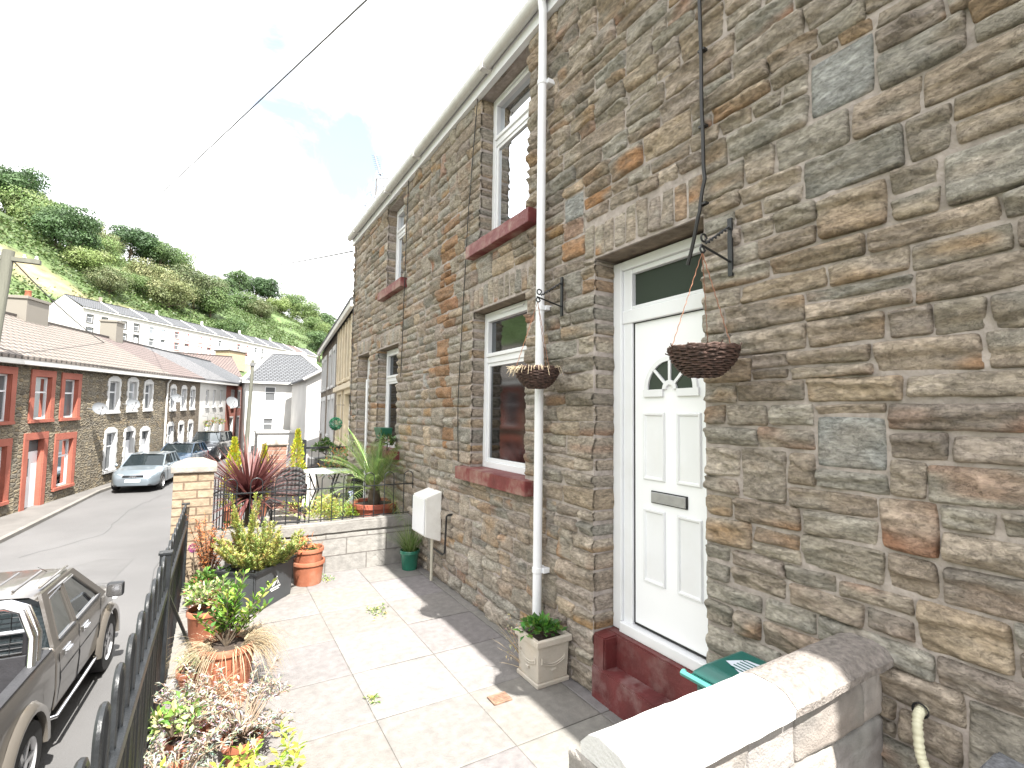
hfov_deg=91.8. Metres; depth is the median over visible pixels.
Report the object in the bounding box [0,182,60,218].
hill tree
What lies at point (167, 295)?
hill tree
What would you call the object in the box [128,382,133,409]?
window
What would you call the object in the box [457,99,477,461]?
wall cable
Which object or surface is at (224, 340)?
hillside house
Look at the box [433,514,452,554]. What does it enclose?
wall conduit
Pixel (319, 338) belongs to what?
hill tree
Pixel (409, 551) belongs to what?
potted plant
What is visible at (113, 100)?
sky
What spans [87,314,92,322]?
window
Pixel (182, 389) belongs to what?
window
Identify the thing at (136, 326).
window
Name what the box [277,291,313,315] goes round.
hill tree
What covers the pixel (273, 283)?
hill tree
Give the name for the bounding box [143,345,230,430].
terraced house
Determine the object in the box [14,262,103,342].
overhead wire
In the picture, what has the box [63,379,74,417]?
window
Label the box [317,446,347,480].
shrub
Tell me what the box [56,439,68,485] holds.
window
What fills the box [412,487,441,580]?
meter box
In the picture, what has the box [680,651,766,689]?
recycling bin
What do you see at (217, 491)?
hooped railing
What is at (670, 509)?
door
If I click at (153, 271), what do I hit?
hill tree
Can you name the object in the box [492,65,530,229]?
window
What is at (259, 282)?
hill tree
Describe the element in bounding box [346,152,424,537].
stone house
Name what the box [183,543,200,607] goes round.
potted plant
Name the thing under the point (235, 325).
hill bush
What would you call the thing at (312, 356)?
hillside house
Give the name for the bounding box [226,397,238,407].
satellite dish
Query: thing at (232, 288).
hill tree
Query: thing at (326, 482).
garden wall
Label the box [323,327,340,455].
terraced house
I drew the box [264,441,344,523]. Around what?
garden terrace ground
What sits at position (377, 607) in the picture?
weed
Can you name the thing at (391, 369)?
window
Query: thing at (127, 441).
door
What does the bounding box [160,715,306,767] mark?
potted plant
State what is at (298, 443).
golden conifer
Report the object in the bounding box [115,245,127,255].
hill tree
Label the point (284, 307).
hill tree
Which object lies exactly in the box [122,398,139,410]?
satellite dish
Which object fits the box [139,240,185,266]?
hill tree
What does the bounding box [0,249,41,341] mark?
telegraph pole
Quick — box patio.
[155,563,623,767]
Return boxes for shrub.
[278,490,351,522]
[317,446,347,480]
[338,501,349,517]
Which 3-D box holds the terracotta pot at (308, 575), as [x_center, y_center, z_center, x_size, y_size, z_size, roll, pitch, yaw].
[-2.162,1.984,5.261,0.330,0.240,0.330,3,-4,-31]
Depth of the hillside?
102.81 m
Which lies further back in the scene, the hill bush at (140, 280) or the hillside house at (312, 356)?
the hillside house at (312, 356)
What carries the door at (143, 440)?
in the terraced house at (121, 432)
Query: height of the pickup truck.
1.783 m
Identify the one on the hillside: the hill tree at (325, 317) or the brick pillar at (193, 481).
the hill tree at (325, 317)
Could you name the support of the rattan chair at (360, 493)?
on the garden path
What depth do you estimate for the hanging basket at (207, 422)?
33.66 m
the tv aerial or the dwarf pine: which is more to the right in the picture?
the tv aerial
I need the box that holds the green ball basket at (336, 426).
[329,405,342,430]
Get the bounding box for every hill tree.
[0,162,52,216]
[0,170,56,208]
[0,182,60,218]
[3,196,67,241]
[24,201,104,259]
[30,204,76,247]
[58,202,109,242]
[65,226,128,256]
[76,234,125,266]
[108,223,162,261]
[113,257,182,295]
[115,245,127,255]
[129,231,169,262]
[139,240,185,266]
[141,273,201,309]
[150,248,198,272]
[162,263,230,309]
[188,286,241,317]
[208,274,239,297]
[222,270,254,293]
[228,290,258,312]
[242,276,273,300]
[257,277,284,299]
[266,296,295,312]
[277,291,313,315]
[288,300,324,321]
[304,330,326,362]
[307,312,336,325]
[314,323,331,334]
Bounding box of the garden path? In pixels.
[255,511,349,525]
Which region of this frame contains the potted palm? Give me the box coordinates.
[315,427,407,522]
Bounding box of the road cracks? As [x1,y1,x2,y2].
[22,500,158,587]
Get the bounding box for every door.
[24,451,36,507]
[124,440,129,460]
[141,439,144,450]
[267,437,287,453]
[367,358,369,430]
[412,495,424,535]
[634,309,707,658]
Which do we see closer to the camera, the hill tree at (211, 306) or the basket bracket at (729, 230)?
the basket bracket at (729, 230)
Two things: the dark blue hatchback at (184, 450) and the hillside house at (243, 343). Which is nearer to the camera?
the dark blue hatchback at (184, 450)
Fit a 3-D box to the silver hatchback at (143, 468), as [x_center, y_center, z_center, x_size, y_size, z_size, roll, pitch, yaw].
[-16.294,3.817,22.228,2.020,1.430,4.215,2,-4,-22]
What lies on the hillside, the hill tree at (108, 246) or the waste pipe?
the hill tree at (108, 246)
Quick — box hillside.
[0,211,321,376]
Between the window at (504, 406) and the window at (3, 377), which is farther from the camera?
the window at (3, 377)
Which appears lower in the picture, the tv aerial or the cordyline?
the cordyline
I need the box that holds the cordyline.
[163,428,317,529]
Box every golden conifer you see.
[219,436,241,527]
[256,444,270,516]
[289,428,309,510]
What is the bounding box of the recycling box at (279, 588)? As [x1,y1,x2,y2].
[214,554,296,614]
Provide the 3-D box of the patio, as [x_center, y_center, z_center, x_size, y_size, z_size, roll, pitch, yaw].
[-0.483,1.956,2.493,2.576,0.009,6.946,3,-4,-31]
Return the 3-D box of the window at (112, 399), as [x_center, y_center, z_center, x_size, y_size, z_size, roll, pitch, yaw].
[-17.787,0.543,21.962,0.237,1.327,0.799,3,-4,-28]
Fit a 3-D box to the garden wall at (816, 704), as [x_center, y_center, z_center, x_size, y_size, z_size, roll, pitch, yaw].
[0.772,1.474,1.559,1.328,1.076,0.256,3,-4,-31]
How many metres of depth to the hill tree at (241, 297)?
211.82 m
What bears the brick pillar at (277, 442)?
on the garden terrace ground
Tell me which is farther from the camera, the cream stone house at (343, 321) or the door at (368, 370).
the cream stone house at (343, 321)
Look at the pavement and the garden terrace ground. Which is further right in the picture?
the garden terrace ground
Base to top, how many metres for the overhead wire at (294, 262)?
12.125 m
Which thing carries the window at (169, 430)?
in the terraced house at (182, 417)
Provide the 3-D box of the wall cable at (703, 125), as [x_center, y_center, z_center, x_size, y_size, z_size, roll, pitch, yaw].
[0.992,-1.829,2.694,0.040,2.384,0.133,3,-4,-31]
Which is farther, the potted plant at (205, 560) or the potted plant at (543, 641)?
the potted plant at (205, 560)
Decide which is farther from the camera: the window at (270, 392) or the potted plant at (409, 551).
the window at (270, 392)
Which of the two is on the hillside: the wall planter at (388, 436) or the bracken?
the bracken
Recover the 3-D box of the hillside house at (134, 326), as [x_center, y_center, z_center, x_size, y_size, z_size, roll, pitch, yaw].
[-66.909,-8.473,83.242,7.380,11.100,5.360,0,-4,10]
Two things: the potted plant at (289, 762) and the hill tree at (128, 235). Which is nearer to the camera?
the potted plant at (289, 762)
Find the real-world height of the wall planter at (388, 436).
0.327 m
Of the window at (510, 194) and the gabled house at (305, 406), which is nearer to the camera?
the window at (510, 194)
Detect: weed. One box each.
[364,693,380,704]
[366,603,388,620]
[493,609,521,667]
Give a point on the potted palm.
(377, 468)
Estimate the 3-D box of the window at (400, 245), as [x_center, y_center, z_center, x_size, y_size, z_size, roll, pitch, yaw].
[-1.584,-2.068,7.417,0.087,1.285,0.804,3,-4,-31]
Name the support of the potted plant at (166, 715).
on the patio
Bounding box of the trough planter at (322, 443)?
[307,436,347,468]
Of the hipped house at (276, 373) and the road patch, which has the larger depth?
the hipped house at (276, 373)
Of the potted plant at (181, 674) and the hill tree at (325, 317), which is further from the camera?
the hill tree at (325, 317)
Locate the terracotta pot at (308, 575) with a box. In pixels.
[293,556,324,586]
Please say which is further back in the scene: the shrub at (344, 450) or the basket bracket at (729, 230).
the shrub at (344, 450)
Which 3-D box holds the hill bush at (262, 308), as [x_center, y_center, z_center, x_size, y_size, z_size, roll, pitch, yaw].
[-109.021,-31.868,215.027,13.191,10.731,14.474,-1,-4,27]
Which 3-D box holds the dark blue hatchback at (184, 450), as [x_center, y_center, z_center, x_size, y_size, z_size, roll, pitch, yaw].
[-18.092,3.945,27.097,2.020,1.460,4.215,2,-4,-17]
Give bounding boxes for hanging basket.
[203,416,211,426]
[506,302,563,388]
[665,253,741,378]
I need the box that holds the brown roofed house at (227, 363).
[172,351,241,377]
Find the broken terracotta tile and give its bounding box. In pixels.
[487,691,511,705]
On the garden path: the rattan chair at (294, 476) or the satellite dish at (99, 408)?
the rattan chair at (294, 476)
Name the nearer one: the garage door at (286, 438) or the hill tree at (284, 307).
the garage door at (286, 438)
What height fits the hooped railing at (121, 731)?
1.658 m
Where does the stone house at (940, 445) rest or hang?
on the garden terrace ground
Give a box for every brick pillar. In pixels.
[170,457,216,585]
[265,436,288,509]
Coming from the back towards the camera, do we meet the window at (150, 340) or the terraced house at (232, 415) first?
the window at (150, 340)
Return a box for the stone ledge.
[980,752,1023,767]
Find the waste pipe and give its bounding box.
[911,702,930,767]
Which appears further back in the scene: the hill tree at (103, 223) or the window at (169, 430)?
the hill tree at (103, 223)
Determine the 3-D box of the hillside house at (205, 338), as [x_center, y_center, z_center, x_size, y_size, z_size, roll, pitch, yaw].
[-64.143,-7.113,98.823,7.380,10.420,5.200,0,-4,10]
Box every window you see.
[0,374,6,420]
[33,377,47,418]
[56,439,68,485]
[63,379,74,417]
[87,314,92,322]
[105,433,112,469]
[109,382,116,410]
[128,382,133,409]
[134,324,138,330]
[145,384,149,408]
[149,338,153,345]
[168,426,170,442]
[170,389,173,408]
[181,389,183,408]
[262,418,272,429]
[264,386,275,400]
[384,348,398,447]
[395,205,405,280]
[482,300,526,474]
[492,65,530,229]
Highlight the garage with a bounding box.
[253,430,295,455]
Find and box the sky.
[0,0,526,324]
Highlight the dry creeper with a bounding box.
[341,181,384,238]
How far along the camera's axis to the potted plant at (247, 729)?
2.57 m
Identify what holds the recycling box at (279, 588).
on the patio
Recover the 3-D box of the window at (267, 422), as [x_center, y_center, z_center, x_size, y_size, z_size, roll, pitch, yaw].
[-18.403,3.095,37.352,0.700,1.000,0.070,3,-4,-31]
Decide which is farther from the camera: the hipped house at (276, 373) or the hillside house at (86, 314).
the hillside house at (86, 314)
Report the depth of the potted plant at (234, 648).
3.10 m
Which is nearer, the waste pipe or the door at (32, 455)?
the waste pipe
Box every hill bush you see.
[58,245,117,273]
[80,264,137,295]
[113,270,151,291]
[214,316,248,334]
[244,298,278,318]
[300,316,324,328]
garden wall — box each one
[210,513,411,577]
[284,439,346,505]
[568,633,893,767]
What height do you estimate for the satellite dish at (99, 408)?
0.583 m
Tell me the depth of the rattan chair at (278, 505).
8.66 m
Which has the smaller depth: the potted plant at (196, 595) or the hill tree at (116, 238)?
the potted plant at (196, 595)
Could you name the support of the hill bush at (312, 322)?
on the hillside
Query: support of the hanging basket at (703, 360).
hanging from the basket bracket at (729, 230)
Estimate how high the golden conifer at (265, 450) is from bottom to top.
1.251 m
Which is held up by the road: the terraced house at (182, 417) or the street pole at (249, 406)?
the street pole at (249, 406)
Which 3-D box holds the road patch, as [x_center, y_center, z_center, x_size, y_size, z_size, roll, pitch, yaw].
[-9.369,4.159,10.995,1.262,0.001,2.136,2,-4,-25]
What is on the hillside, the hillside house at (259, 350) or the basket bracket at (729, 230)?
the hillside house at (259, 350)
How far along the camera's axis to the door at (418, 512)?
5.43 m
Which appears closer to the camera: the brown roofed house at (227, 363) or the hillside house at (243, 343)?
the brown roofed house at (227, 363)
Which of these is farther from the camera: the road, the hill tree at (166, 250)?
the hill tree at (166, 250)
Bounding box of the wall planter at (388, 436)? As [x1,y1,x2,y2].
[374,427,397,451]
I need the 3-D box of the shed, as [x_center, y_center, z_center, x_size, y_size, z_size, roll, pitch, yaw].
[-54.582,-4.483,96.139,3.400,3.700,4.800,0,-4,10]
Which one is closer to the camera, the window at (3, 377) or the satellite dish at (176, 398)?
the window at (3, 377)
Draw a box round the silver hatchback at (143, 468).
[111,451,179,489]
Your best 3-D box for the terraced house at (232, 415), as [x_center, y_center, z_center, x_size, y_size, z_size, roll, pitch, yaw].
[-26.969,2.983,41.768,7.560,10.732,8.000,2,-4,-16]
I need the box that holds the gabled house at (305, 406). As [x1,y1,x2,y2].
[288,368,321,454]
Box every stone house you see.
[331,297,352,455]
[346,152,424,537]
[410,0,935,737]
[811,0,1023,767]
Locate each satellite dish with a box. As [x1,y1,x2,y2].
[87,402,107,415]
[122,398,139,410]
[169,394,181,402]
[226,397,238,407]
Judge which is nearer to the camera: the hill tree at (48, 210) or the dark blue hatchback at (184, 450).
the dark blue hatchback at (184, 450)
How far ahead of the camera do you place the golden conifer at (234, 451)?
7.78 m
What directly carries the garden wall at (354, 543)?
on the garden terrace ground
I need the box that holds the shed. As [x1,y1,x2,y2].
[214,350,246,370]
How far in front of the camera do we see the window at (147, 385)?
25.58 m
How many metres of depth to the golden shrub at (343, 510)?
7.05 m
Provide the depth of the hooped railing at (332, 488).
5.64 m
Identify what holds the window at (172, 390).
in the terraced house at (182, 417)
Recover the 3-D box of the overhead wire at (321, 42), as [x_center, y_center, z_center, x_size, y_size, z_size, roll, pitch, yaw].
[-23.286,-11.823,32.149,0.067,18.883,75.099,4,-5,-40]
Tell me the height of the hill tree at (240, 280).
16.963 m
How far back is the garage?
34.34 m
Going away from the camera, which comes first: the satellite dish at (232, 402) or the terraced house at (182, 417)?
the terraced house at (182, 417)
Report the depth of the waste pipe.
1.69 m
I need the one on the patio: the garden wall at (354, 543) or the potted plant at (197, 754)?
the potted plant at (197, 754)
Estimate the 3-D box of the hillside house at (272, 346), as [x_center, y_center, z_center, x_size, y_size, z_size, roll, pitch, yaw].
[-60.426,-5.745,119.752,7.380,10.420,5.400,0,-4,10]
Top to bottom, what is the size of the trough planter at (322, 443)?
1.321 m
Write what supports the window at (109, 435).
in the terraced house at (121, 432)
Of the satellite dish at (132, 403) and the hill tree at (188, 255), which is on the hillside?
the hill tree at (188, 255)
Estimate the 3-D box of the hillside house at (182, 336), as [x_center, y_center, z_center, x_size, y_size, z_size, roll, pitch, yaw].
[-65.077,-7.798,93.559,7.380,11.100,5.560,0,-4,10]
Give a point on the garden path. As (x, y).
(289, 518)
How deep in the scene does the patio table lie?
8.93 m
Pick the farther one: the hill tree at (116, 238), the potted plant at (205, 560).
the hill tree at (116, 238)
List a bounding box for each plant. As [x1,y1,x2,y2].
[143,715,229,767]
[147,691,208,767]
[152,664,237,764]
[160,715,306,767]
[165,659,252,738]
[166,568,305,706]
[173,651,200,691]
[181,577,232,652]
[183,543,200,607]
[183,565,230,605]
[186,513,234,582]
[187,654,298,767]
[221,519,241,529]
[287,531,323,563]
[342,490,359,517]
[379,520,425,570]
[513,610,571,689]
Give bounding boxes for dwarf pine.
[211,491,305,572]
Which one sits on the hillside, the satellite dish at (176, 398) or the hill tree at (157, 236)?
the hill tree at (157, 236)
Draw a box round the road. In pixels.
[0,445,298,767]
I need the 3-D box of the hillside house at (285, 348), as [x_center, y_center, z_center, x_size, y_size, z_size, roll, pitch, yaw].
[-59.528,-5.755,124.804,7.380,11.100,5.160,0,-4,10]
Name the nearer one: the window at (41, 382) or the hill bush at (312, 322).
the window at (41, 382)
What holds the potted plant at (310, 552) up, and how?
in the terracotta pot at (308, 575)
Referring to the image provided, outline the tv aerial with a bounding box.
[372,154,388,194]
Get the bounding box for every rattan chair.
[262,467,306,522]
[269,475,300,514]
[329,469,366,518]
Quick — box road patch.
[66,558,133,583]
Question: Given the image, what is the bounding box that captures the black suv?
[187,430,232,460]
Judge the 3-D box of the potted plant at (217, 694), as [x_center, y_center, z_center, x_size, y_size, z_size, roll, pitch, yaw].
[-1.682,1.757,2.788,0.496,0.396,0.509,3,-4,-31]
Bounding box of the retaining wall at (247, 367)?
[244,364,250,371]
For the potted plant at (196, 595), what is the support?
on the patio
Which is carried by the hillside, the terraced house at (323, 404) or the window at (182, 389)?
the terraced house at (323, 404)
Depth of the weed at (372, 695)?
3.12 m
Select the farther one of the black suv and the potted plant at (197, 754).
the black suv
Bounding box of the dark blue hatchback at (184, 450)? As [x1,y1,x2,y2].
[160,441,207,460]
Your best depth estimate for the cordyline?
5.93 m
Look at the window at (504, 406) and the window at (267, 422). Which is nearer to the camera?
the window at (504, 406)
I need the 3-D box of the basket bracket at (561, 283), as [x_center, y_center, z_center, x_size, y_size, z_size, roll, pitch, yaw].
[0.270,-0.647,3.590,0.236,0.290,0.024,3,-4,-31]
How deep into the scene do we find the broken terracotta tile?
3.14 m
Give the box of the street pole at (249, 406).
[243,360,255,455]
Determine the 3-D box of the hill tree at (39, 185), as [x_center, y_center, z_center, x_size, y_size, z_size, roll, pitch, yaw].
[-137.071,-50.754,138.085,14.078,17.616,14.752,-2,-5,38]
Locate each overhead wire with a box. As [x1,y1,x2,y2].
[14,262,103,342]
[128,0,367,224]
[205,250,353,269]
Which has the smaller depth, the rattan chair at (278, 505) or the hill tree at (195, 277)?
the rattan chair at (278, 505)
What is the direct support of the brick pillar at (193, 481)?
on the garden terrace ground
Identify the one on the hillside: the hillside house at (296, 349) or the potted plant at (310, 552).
the hillside house at (296, 349)
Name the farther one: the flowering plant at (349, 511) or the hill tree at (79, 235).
the hill tree at (79, 235)
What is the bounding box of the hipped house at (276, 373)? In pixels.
[239,351,320,451]
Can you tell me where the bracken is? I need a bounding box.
[0,210,322,366]
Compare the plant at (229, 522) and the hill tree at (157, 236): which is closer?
the plant at (229, 522)
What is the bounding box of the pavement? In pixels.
[0,442,238,543]
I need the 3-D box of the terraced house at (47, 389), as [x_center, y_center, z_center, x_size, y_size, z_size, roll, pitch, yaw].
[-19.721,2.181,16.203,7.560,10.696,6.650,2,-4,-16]
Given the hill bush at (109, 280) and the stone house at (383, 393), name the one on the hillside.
the hill bush at (109, 280)
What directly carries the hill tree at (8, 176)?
on the hillside
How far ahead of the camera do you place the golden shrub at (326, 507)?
6.69 m
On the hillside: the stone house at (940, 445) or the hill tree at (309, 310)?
the hill tree at (309, 310)
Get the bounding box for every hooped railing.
[74,502,196,767]
[212,455,272,528]
[213,471,413,530]
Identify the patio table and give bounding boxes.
[303,468,349,513]
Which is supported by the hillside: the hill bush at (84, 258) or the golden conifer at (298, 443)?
the hill bush at (84, 258)
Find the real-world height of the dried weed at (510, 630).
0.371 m
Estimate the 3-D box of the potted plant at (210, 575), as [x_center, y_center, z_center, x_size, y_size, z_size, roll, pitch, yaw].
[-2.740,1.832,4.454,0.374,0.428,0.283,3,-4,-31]
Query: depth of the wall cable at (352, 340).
9.24 m
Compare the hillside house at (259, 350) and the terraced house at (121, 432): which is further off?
the hillside house at (259, 350)
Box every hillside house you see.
[48,294,117,333]
[99,297,146,344]
[132,309,172,350]
[155,311,196,352]
[183,321,216,354]
[200,321,235,349]
[222,330,252,363]
[238,330,268,363]
[257,338,282,353]
[269,338,294,351]
[285,344,306,354]
[295,346,317,362]
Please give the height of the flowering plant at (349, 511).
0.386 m
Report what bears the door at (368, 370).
in the stone house at (383, 393)
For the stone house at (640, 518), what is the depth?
3.06 m
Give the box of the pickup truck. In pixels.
[0,565,124,767]
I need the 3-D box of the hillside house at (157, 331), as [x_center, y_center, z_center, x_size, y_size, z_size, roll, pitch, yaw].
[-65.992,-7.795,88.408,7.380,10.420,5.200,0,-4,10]
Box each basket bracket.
[536,277,563,315]
[699,218,733,276]
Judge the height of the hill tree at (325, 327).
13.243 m
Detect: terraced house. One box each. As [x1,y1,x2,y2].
[0,316,103,516]
[5,290,171,489]
[96,319,204,447]
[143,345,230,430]
[178,353,241,441]
[317,341,330,441]
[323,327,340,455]
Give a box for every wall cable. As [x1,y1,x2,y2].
[349,247,356,434]
[400,181,408,376]
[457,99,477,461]
[686,0,708,264]
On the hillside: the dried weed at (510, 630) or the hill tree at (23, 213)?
the hill tree at (23, 213)
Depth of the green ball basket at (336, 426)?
15.57 m
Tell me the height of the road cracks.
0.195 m
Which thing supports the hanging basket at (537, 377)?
hanging from the basket bracket at (561, 283)
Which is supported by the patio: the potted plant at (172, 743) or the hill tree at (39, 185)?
the potted plant at (172, 743)

